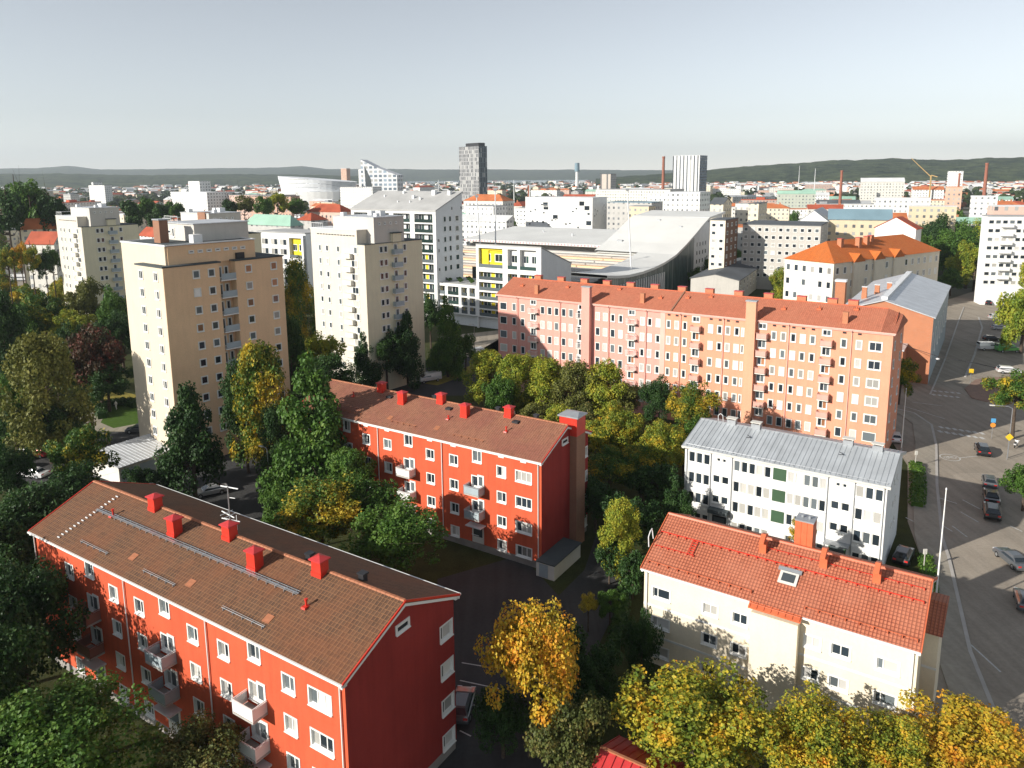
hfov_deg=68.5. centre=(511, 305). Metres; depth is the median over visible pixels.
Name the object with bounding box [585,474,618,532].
tree
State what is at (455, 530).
window
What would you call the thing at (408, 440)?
window
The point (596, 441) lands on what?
maple tree
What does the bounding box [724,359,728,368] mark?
window
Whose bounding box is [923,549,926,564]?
marker post
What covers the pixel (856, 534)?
window
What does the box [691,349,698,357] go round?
balcony door
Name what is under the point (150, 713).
window
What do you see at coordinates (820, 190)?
town house
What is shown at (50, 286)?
town tree
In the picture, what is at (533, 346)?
balcony door
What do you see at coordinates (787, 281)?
window
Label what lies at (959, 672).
pavement
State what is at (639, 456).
tree
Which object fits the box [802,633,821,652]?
window
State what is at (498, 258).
window
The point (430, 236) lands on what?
window
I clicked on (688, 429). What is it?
tree
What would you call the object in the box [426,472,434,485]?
window
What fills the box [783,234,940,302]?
school
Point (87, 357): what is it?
tree
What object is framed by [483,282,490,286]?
window
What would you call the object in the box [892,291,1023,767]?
street
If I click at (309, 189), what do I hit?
arena
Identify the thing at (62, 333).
tree
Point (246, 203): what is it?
park tree
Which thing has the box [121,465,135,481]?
garage door
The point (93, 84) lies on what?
sky
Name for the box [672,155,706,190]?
high-rise building
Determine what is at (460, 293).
white loggia wing
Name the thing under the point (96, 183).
town block
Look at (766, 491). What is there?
window
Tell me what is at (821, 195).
town house
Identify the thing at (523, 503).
window
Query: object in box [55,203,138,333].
tower block
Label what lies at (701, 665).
window
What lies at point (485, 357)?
tree
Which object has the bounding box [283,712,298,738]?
window
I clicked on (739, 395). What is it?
window
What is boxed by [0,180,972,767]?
ground
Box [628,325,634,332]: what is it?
balcony door
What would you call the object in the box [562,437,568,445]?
window
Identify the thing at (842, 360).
window
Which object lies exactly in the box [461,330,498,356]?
square
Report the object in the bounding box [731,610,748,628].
window
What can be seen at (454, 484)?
window
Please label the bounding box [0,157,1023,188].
hills
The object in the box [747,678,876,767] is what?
maple tree
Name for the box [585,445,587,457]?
window
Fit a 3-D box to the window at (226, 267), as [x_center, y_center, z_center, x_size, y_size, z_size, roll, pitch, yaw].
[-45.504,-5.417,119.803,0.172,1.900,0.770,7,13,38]
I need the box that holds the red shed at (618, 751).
[592,735,685,767]
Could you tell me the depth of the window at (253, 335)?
123.00 m
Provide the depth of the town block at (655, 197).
459.40 m
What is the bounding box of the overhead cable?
[904,344,1008,370]
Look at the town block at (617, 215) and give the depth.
421.34 m
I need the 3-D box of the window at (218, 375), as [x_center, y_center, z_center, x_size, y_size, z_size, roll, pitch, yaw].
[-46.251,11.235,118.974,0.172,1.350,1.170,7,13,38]
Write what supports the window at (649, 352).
in the apartment block at (831, 368)
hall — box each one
[690,257,757,295]
[835,271,950,388]
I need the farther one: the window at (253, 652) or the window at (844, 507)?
the window at (844, 507)
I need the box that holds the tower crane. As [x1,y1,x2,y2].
[911,158,937,196]
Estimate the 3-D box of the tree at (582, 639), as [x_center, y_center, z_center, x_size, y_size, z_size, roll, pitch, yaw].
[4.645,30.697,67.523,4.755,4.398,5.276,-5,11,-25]
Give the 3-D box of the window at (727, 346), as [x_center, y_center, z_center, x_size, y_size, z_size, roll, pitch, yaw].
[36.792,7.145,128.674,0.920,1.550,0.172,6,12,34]
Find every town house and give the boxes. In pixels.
[1,229,19,249]
[62,200,94,210]
[63,193,79,201]
[113,193,122,196]
[119,213,151,233]
[124,199,139,202]
[252,191,271,193]
[309,199,338,208]
[311,202,336,207]
[317,200,340,204]
[413,185,434,190]
[487,189,505,196]
[514,200,525,220]
[515,207,525,225]
[531,189,559,196]
[533,185,543,189]
[560,188,570,193]
[563,194,595,196]
[571,190,582,193]
[585,189,595,193]
[706,185,712,199]
[713,187,740,194]
[725,195,747,200]
[731,206,734,216]
[732,195,775,202]
[737,224,742,250]
[741,197,776,203]
[750,202,789,220]
[758,189,768,192]
[769,186,793,194]
[790,208,806,218]
[804,189,825,191]
[805,183,832,189]
[806,203,843,213]
[815,192,829,202]
[816,199,860,202]
[816,201,843,204]
[826,188,834,193]
[829,196,855,199]
[843,200,873,208]
[893,213,907,218]
[911,186,944,198]
[930,199,944,204]
[956,215,981,229]
[979,188,991,194]
[991,192,1009,195]
[992,189,1009,192]
[997,199,1019,204]
[998,196,1013,200]
[1001,199,1023,204]
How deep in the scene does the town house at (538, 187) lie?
1672.35 m
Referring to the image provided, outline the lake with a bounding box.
[403,180,584,183]
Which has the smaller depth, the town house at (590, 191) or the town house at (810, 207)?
the town house at (810, 207)
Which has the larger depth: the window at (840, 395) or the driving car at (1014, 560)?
the window at (840, 395)
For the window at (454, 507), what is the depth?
90.92 m
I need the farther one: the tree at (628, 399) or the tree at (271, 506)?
the tree at (628, 399)
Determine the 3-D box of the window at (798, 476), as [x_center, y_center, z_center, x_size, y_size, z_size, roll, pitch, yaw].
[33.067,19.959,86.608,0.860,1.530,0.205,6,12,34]
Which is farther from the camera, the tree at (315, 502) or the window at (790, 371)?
the window at (790, 371)
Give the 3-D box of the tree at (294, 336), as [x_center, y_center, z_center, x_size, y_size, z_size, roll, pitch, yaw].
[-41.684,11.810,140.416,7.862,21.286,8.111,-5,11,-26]
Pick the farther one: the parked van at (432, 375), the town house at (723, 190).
the town house at (723, 190)
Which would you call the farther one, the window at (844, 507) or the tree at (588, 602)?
the window at (844, 507)
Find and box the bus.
[10,274,24,279]
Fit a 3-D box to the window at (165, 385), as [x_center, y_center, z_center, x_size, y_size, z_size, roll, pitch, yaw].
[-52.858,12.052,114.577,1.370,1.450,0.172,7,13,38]
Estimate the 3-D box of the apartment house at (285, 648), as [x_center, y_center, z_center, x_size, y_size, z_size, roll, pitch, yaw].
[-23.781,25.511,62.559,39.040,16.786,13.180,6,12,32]
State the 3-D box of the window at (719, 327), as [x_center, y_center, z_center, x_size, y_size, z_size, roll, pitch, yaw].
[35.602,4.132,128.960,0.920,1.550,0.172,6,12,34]
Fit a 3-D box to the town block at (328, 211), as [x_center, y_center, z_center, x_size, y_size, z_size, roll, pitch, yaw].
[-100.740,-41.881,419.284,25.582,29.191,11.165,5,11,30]
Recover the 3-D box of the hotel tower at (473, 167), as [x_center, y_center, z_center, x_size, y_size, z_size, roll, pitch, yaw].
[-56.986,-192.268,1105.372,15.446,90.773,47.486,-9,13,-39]
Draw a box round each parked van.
[418,370,441,383]
[976,341,994,350]
[994,343,1018,352]
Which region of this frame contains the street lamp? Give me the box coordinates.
[989,404,1012,457]
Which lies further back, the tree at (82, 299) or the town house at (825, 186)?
the town house at (825, 186)
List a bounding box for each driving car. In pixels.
[992,547,1023,570]
[1013,587,1023,610]
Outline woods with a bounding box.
[1,181,1023,207]
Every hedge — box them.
[94,396,136,418]
[606,569,633,651]
[908,460,926,506]
[916,551,938,592]
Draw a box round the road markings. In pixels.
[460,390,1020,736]
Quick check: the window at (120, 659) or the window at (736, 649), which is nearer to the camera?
the window at (120, 659)
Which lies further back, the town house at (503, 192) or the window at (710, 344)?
the town house at (503, 192)
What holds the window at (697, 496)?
in the apartment house at (756, 476)
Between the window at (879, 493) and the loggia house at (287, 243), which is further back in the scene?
the loggia house at (287, 243)
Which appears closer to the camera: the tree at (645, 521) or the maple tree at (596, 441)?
the tree at (645, 521)
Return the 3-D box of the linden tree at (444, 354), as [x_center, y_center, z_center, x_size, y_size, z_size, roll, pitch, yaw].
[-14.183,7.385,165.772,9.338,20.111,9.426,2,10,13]
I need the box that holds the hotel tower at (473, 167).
[459,143,487,202]
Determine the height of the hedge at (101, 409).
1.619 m
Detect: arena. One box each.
[278,176,356,209]
[463,210,724,289]
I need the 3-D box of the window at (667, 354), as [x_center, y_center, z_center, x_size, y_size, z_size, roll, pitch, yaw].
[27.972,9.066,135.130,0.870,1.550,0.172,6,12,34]
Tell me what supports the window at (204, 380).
in the tower block at (205, 298)
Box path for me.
[86,412,134,431]
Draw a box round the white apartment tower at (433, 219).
[350,190,462,315]
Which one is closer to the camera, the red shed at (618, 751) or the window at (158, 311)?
the red shed at (618, 751)
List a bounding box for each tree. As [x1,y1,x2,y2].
[0,177,27,282]
[0,186,24,280]
[0,234,7,248]
[0,243,10,272]
[0,243,20,307]
[0,272,17,314]
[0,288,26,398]
[0,328,96,463]
[0,372,43,432]
[0,407,26,448]
[0,440,37,494]
[0,478,70,581]
[0,511,38,601]
[0,555,90,689]
[0,602,23,673]
[0,605,51,698]
[0,666,169,767]
[0,674,35,767]
[2,299,43,340]
[7,283,42,306]
[9,236,26,283]
[10,173,53,224]
[12,259,23,273]
[20,240,41,293]
[24,290,69,335]
[28,306,60,332]
[33,404,85,447]
[35,247,54,296]
[36,178,67,230]
[38,353,79,404]
[38,458,103,498]
[42,240,60,297]
[42,423,121,481]
[46,276,62,295]
[48,308,96,334]
[49,280,64,301]
[54,319,84,360]
[62,275,103,342]
[64,323,126,402]
[78,363,133,411]
[92,308,131,369]
[95,283,127,344]
[119,195,144,226]
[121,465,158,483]
[135,194,154,226]
[145,199,169,226]
[147,708,257,767]
[152,380,226,498]
[164,187,185,220]
[218,357,263,473]
[221,185,237,211]
[229,338,293,467]
[234,180,254,219]
[253,186,273,213]
[255,348,358,525]
[255,401,299,488]
[257,482,294,529]
[267,185,289,214]
[272,472,366,543]
[283,255,315,345]
[286,313,308,404]
[287,184,306,216]
[296,330,346,371]
[300,352,356,400]
[324,446,376,530]
[332,476,400,560]
[338,494,449,571]
[348,331,384,386]
[375,329,403,389]
[394,310,423,390]
[424,291,442,348]
[426,294,466,381]
[458,333,475,370]
[461,349,503,408]
[472,685,531,758]
[473,595,580,758]
[481,371,515,411]
[496,352,535,413]
[518,354,566,413]
[518,402,550,418]
[521,352,539,384]
[522,651,600,728]
[523,687,612,767]
[541,614,588,656]
[543,403,585,422]
[548,359,598,411]
[548,364,570,401]
[561,401,601,424]
[574,639,623,708]
[577,365,603,404]
[578,592,598,631]
[581,358,628,417]
[585,417,626,478]
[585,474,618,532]
[588,444,636,489]
[593,399,645,483]
[594,540,628,584]
[597,496,642,581]
[597,589,625,633]
[600,491,665,551]
[601,383,640,415]
[609,656,785,767]
[617,549,644,598]
[619,443,673,505]
[620,606,664,680]
[626,461,683,521]
[637,374,677,421]
[637,418,688,500]
[660,480,696,518]
[665,379,722,427]
[670,420,694,477]
[687,267,700,280]
[703,256,708,270]
[737,249,741,257]
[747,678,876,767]
[768,266,784,286]
[770,285,783,298]
[788,513,816,540]
[789,210,799,220]
[839,706,938,767]
[890,687,1023,767]
[898,357,921,404]
[918,211,950,258]
[921,232,933,246]
[929,218,979,272]
[937,266,963,295]
[943,240,978,288]
[951,249,978,290]
[956,208,965,216]
[969,218,980,238]
[980,368,1023,438]
[993,286,1023,353]
[998,463,1023,510]
[1018,262,1023,286]
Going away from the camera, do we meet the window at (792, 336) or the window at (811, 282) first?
the window at (792, 336)
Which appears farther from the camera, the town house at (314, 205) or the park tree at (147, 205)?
the town house at (314, 205)
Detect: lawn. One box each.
[80,389,135,406]
[101,405,137,427]
[425,363,490,384]
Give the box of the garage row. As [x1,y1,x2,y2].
[93,433,168,481]
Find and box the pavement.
[897,409,1010,767]
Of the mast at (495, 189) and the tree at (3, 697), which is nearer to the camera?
the tree at (3, 697)
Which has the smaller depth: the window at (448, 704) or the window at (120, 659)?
the window at (448, 704)
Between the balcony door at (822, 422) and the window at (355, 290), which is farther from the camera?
the window at (355, 290)
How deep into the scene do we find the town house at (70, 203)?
752.92 m
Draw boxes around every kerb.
[897,408,997,712]
[929,307,982,394]
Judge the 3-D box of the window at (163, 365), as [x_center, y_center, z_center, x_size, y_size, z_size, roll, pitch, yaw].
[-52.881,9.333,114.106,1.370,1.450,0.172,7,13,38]
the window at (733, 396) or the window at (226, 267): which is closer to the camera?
the window at (226, 267)
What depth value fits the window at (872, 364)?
115.92 m
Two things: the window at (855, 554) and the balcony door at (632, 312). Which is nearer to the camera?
the window at (855, 554)
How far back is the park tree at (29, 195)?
286.76 m
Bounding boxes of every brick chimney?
[661,156,664,188]
[838,170,843,203]
[957,173,960,185]
[982,163,988,194]
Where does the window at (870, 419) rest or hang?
in the apartment block at (831, 368)
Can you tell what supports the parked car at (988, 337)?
on the street
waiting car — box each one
[974,442,991,456]
[981,474,997,488]
[982,487,1000,504]
[982,501,1001,521]
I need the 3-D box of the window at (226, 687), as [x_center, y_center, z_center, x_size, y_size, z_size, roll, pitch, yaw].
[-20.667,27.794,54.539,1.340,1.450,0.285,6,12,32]
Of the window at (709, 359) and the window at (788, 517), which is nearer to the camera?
the window at (788, 517)
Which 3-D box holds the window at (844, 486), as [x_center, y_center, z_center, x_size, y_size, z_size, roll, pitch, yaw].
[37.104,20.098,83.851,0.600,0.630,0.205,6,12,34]
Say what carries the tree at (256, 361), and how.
on the yard at (245, 501)
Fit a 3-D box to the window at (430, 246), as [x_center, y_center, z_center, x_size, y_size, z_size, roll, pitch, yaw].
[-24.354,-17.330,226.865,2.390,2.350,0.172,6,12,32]
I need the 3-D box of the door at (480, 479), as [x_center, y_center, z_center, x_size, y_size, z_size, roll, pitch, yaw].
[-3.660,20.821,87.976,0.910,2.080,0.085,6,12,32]
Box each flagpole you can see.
[900,388,906,450]
[936,488,946,592]
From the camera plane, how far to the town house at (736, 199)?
940.69 m
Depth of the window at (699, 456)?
93.28 m
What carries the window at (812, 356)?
in the apartment block at (831, 368)
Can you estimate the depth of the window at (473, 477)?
88.62 m
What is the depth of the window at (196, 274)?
114.29 m
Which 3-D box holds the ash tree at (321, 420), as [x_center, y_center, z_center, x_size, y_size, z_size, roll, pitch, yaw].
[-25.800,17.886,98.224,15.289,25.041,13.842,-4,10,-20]
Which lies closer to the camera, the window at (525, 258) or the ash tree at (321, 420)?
the ash tree at (321, 420)
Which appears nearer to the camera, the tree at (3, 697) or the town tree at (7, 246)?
the tree at (3, 697)
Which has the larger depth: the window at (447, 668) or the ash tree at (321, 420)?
the ash tree at (321, 420)
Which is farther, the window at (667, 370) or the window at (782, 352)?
the window at (667, 370)
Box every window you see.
[64,561,74,580]
[68,594,77,610]
[76,656,85,675]
[84,562,94,580]
[86,592,94,612]
[90,626,96,644]
[108,583,118,604]
[112,618,122,639]
[115,651,125,671]
[119,683,129,704]
[133,596,144,617]
[137,632,147,652]
[138,270,143,279]
[140,287,144,297]
[141,305,146,314]
[141,666,151,685]
[143,323,148,332]
[144,699,155,720]
[145,340,149,350]
[146,357,151,367]
[148,375,152,384]
[150,392,154,401]
[151,408,156,418]
[153,272,157,281]
[153,425,157,435]
[154,290,159,300]
[156,308,161,318]
[158,326,162,336]
[158,598,169,618]
[159,344,164,354]
[160,631,168,653]
[161,362,165,372]
[162,379,167,389]
[164,397,169,407]
[164,669,171,689]
[186,623,198,646]
[190,661,202,684]
[192,270,200,278]
[193,696,204,719]
[194,288,201,296]
[195,305,202,314]
[197,323,204,332]
[198,341,205,349]
[199,358,206,367]
[201,375,208,384]
[202,392,209,401]
[208,268,215,277]
[209,286,216,294]
[210,303,217,312]
[212,321,218,329]
[213,338,220,347]
[214,355,221,364]
[216,372,222,381]
[217,390,223,398]
[217,638,229,662]
[220,423,226,431]
[220,677,232,701]
[223,266,228,273]
[223,714,235,727]
[225,283,229,290]
[226,300,230,307]
[227,317,231,324]
[228,333,233,341]
[230,350,234,358]
[245,264,251,272]
[246,281,252,289]
[247,298,254,306]
[247,642,260,665]
[248,315,255,323]
[248,678,258,703]
[249,331,256,339]
[251,721,260,742]
[261,238,268,244]
[262,247,268,252]
[270,261,277,269]
[271,238,277,244]
[271,248,277,253]
[271,278,277,286]
[272,294,278,302]
[273,310,279,318]
[274,327,280,335]
[275,343,281,351]
[279,239,286,245]
[280,248,287,254]
[281,671,295,697]
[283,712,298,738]
[286,751,300,767]
[307,684,332,717]
[310,726,334,759]
[343,420,350,432]
[350,246,357,254]
[351,260,357,267]
[352,273,358,281]
[352,286,358,294]
[353,313,360,321]
[354,326,360,334]
[354,339,361,345]
[362,433,370,445]
[379,259,383,266]
[383,438,391,450]
[384,461,392,473]
[395,616,410,636]
[404,434,412,447]
[404,458,408,469]
[404,480,409,492]
[418,214,424,218]
[426,448,434,460]
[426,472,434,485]
[427,495,435,508]
[428,224,432,229]
[428,234,432,239]
[428,244,432,249]
[428,254,433,259]
[439,617,453,644]
[440,655,454,682]
[441,690,455,718]
[442,725,456,753]
[449,454,457,466]
[449,478,458,491]
[450,501,458,515]
[450,524,459,537]
[452,286,457,291]
[471,474,477,487]
[472,450,481,463]
[472,499,477,512]
[483,272,490,276]
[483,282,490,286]
[483,292,491,296]
[495,254,502,261]
[495,273,502,277]
[495,283,502,287]
[496,465,505,478]
[497,490,506,504]
[497,515,506,528]
[497,538,506,552]
[511,255,516,262]
[515,469,531,485]
[515,495,531,511]
[515,520,531,536]
[515,544,531,560]
[523,255,528,263]
[531,256,535,264]
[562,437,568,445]
[579,201,584,205]
[584,206,589,210]
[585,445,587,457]
[611,314,614,321]
[618,315,622,322]
[618,330,622,338]
[618,345,622,353]
[639,348,643,356]
[639,363,643,371]
[640,317,644,325]
[640,333,644,340]
[646,364,650,372]
[647,318,651,326]
[647,333,651,341]
[647,349,651,357]
[651,585,670,603]
[651,615,669,632]
[653,646,668,661]
[654,365,658,373]
[655,334,659,342]
[655,350,659,358]
[656,318,659,326]
[665,352,669,360]
[665,367,669,375]
[666,320,670,328]
[666,336,670,344]
[673,353,677,361]
[673,368,677,376]
[674,321,678,329]
[674,337,678,345]
[681,354,685,362]
[681,369,685,377]
[682,321,686,330]
[682,338,686,346]
[687,470,694,483]
[687,490,694,502]
[688,450,695,462]
[694,492,701,504]
[695,452,702,464]
[695,472,702,484]
[700,631,717,649]
[700,661,715,678]
[701,493,708,506]
[701,513,707,519]
[702,474,709,486]
[702,601,718,619]
[703,453,710,466]
[706,373,711,381]
[707,341,712,349]
[707,357,711,366]
[708,324,713,333]
[711,494,719,503]
[712,474,720,483]
[715,374,720,383]
[716,342,721,350]
[716,358,720,367]
[717,325,722,334]
[720,496,728,505]
[721,476,728,485]
[722,392,727,400]
[723,375,728,384]
[724,343,729,351]
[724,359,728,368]
[725,326,730,334]
[728,673,745,689]
[729,641,746,659]
[731,393,736,402]
[731,500,738,513]
[731,521,737,526]
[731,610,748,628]
[732,377,737,385]
[732,480,739,493]
[733,344,738,352]
[733,360,737,369]
[733,459,740,472]
[734,327,739,335]
[738,394,741,402]
[738,523,745,528]
[739,482,747,495]
[739,502,746,515]
[740,345,743,353]
[740,461,748,474]
[741,328,744,336]
[745,525,752,530]
[746,504,753,517]
[747,483,754,496]
[748,462,755,475]
[753,506,761,519]
[753,526,760,532]
[755,485,762,498]
[756,464,763,477]
[761,507,769,521]
[762,487,770,500]
[763,466,771,479]
[767,399,772,408]
[768,382,773,391]
[769,365,774,374]
[770,348,775,357]
[771,331,776,340]
[777,383,783,392]
[777,400,782,409]
[778,367,784,375]
[779,349,785,358]
[780,332,786,341]
[785,277,789,283]
[785,513,792,526]
[786,263,790,269]
[786,402,792,411]
[786,492,793,505]
[787,385,793,394]
[787,470,794,484]
[788,368,793,377]
[789,350,794,359]
[790,333,795,342]
[792,291,796,297]
[793,277,797,284]
[794,494,801,507]
[795,472,802,485]
[796,403,801,412]
[797,386,802,395]
[798,369,803,378]
[799,352,804,361]
[800,334,805,343]
[800,665,819,684]
[801,278,805,285]
[801,495,809,509]
[802,265,806,271]
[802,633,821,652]
[803,474,811,487]
[805,405,811,414]
[806,387,812,397]
[807,370,813,379]
[808,293,812,300]
[808,353,814,362]
[809,279,813,286]
[809,335,815,344]
[809,497,817,511]
[810,266,814,272]
[811,475,819,489]
[815,542,822,547]
[816,294,820,301]
[817,280,821,287]
[817,499,825,512]
[817,520,824,534]
[818,267,822,273]
[819,477,827,491]
[825,281,830,288]
[826,267,831,274]
[827,674,848,694]
[828,521,837,532]
[829,641,851,661]
[830,499,839,510]
[835,409,842,419]
[835,481,840,487]
[837,392,843,401]
[838,374,844,384]
[838,523,848,534]
[839,356,845,366]
[840,338,846,348]
[840,502,849,513]
[842,483,847,488]
[850,412,856,421]
[851,394,858,403]
[851,529,861,543]
[851,551,859,557]
[853,376,859,386]
[853,507,862,521]
[854,358,860,368]
[855,340,862,349]
[855,484,864,498]
[860,553,869,559]
[861,531,870,545]
[863,413,876,424]
[864,396,878,407]
[864,486,874,501]
[865,378,879,389]
[867,360,881,370]
[868,341,882,352]
[869,556,878,561]
[870,533,880,548]
[872,511,881,526]
[872,689,897,711]
[874,488,883,503]
[875,655,900,677]
[985,254,990,258]
[988,228,993,232]
[992,254,997,258]
[1003,280,1008,284]
[1007,237,1013,241]
[1014,237,1020,241]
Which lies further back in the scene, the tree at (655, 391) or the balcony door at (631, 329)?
the balcony door at (631, 329)
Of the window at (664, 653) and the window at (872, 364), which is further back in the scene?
the window at (872, 364)
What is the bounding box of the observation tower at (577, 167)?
[575,163,579,187]
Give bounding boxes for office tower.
[361,160,402,190]
[600,174,615,188]
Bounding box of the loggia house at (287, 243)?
[256,228,313,306]
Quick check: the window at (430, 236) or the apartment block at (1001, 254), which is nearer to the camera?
the window at (430, 236)
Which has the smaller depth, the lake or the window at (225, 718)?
the window at (225, 718)
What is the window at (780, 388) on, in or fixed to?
in the apartment block at (831, 368)
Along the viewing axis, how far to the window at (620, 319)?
139.55 m
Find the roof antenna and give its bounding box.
[220,485,239,529]
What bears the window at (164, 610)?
in the apartment house at (285, 648)
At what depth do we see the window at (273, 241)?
260.14 m
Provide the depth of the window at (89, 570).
63.41 m
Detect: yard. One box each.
[22,432,273,522]
[438,534,620,767]
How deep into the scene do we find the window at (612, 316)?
140.46 m
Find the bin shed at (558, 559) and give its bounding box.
[536,537,581,580]
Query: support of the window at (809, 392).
in the apartment block at (831, 368)
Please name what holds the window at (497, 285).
in the white loggia block at (498, 267)
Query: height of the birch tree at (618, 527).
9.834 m
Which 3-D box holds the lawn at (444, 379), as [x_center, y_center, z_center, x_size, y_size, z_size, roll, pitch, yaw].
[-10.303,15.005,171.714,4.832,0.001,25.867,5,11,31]
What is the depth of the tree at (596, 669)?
61.49 m
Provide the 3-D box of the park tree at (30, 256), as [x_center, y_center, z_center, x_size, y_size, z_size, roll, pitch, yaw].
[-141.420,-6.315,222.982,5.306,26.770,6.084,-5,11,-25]
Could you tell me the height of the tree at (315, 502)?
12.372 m
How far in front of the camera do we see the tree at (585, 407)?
117.66 m
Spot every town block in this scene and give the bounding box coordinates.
[20,218,56,287]
[24,231,62,296]
[88,185,112,202]
[91,182,102,184]
[139,227,153,238]
[170,191,228,210]
[188,181,210,191]
[229,194,295,219]
[248,214,303,231]
[250,196,300,216]
[297,213,327,228]
[306,204,350,225]
[340,187,381,208]
[341,168,350,180]
[358,169,361,186]
[462,214,512,245]
[463,194,513,225]
[465,205,507,214]
[525,196,606,228]
[596,189,683,201]
[607,201,662,229]
[629,205,655,218]
[647,194,665,209]
[665,191,710,210]
[709,217,738,269]
[710,197,731,218]
[735,203,747,223]
[741,220,827,289]
[748,202,766,221]
[777,190,815,207]
[798,207,829,237]
[827,209,892,240]
[859,178,904,202]
[874,197,930,215]
[874,216,922,241]
[908,205,956,231]
[944,186,962,209]
[946,171,962,185]
[969,195,997,216]
[987,205,1023,214]
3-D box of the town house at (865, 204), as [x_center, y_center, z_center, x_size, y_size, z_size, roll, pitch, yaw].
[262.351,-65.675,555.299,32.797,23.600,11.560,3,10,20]
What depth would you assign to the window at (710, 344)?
130.38 m
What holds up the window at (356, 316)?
in the tower block at (368, 275)
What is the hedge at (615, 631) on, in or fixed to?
on the ground at (454, 558)
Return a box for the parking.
[391,341,520,396]
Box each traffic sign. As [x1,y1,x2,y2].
[990,418,995,438]
[1006,434,1013,459]
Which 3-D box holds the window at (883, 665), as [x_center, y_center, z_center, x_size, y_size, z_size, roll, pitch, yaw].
[28.541,27.383,57.135,1.720,1.200,0.265,6,12,33]
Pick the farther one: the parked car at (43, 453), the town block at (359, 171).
the town block at (359, 171)
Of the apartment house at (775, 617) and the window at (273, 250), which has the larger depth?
the window at (273, 250)
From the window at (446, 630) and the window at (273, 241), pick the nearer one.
the window at (446, 630)
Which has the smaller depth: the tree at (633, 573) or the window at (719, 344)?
the tree at (633, 573)
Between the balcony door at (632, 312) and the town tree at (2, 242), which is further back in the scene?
the town tree at (2, 242)
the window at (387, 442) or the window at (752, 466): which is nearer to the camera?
the window at (752, 466)
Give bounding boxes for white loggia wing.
[439,276,476,326]
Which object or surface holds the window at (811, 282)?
in the school
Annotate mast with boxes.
[475,195,480,243]
[493,188,496,244]
[626,188,631,269]
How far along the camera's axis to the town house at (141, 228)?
474.77 m
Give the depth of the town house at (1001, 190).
1325.27 m
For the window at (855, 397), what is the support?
in the apartment block at (831, 368)
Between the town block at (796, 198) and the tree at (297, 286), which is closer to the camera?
the tree at (297, 286)
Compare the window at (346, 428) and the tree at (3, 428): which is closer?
the window at (346, 428)
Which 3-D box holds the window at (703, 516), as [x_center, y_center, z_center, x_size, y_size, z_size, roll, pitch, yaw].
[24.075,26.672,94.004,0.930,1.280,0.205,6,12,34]
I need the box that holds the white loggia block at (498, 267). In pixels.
[476,244,571,328]
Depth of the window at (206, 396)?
117.60 m
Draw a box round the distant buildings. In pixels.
[1,180,1023,197]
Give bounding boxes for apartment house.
[27,480,460,767]
[302,379,591,567]
[640,512,949,740]
[681,413,906,563]
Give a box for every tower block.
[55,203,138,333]
[120,216,290,454]
[166,208,261,252]
[310,211,425,389]
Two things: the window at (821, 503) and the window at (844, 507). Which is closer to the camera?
the window at (844, 507)
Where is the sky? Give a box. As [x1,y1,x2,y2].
[0,0,1023,169]
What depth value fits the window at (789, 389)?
123.71 m
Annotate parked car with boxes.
[20,467,50,479]
[33,449,46,458]
[124,423,138,433]
[192,483,228,498]
[455,685,476,724]
[473,346,484,351]
[892,431,902,442]
[892,544,914,565]
[982,335,1000,340]
[988,313,995,319]
[990,324,1005,329]
[996,365,1021,374]
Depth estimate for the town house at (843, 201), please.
805.33 m
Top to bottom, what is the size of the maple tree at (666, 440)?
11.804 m
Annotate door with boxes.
[92,593,99,611]
[95,666,105,683]
[96,626,102,643]
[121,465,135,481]
[140,459,155,472]
[167,633,174,653]
[168,712,181,733]
[170,668,178,690]
[256,680,265,704]
[259,720,268,743]
[409,457,414,470]
[410,480,415,492]
[472,528,483,544]
[477,474,483,487]
[478,499,483,513]
[530,299,536,305]
[530,314,536,321]
[530,328,536,335]
[530,342,536,349]
[539,563,547,578]
[627,356,634,363]
[627,371,633,379]
[628,309,635,315]
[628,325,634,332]
[628,341,634,348]
[690,365,698,373]
[691,332,699,340]
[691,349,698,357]
[692,316,699,322]
[712,514,725,523]
[754,408,762,416]
[755,374,764,382]
[755,391,763,399]
[756,357,765,365]
[757,340,766,348]
[758,322,766,329]
[816,418,825,427]
[817,401,826,409]
[818,383,828,392]
[819,365,829,374]
[820,347,830,356]
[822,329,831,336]
[828,545,845,553]
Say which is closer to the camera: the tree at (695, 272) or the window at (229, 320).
the window at (229, 320)
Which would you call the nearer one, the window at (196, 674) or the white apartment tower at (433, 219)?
the window at (196, 674)
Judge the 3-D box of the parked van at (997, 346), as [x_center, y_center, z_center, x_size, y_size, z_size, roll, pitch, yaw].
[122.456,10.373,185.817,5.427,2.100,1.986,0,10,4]
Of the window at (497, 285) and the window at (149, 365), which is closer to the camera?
the window at (149, 365)
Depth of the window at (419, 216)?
227.15 m
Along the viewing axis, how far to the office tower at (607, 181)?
983.24 m
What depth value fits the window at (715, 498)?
92.87 m
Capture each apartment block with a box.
[496,274,907,448]
[974,215,1023,304]
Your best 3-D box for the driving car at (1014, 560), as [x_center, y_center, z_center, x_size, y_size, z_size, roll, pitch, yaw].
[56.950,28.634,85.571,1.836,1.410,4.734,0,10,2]
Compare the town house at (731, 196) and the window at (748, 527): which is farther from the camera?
the town house at (731, 196)
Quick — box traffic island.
[964,376,1023,401]

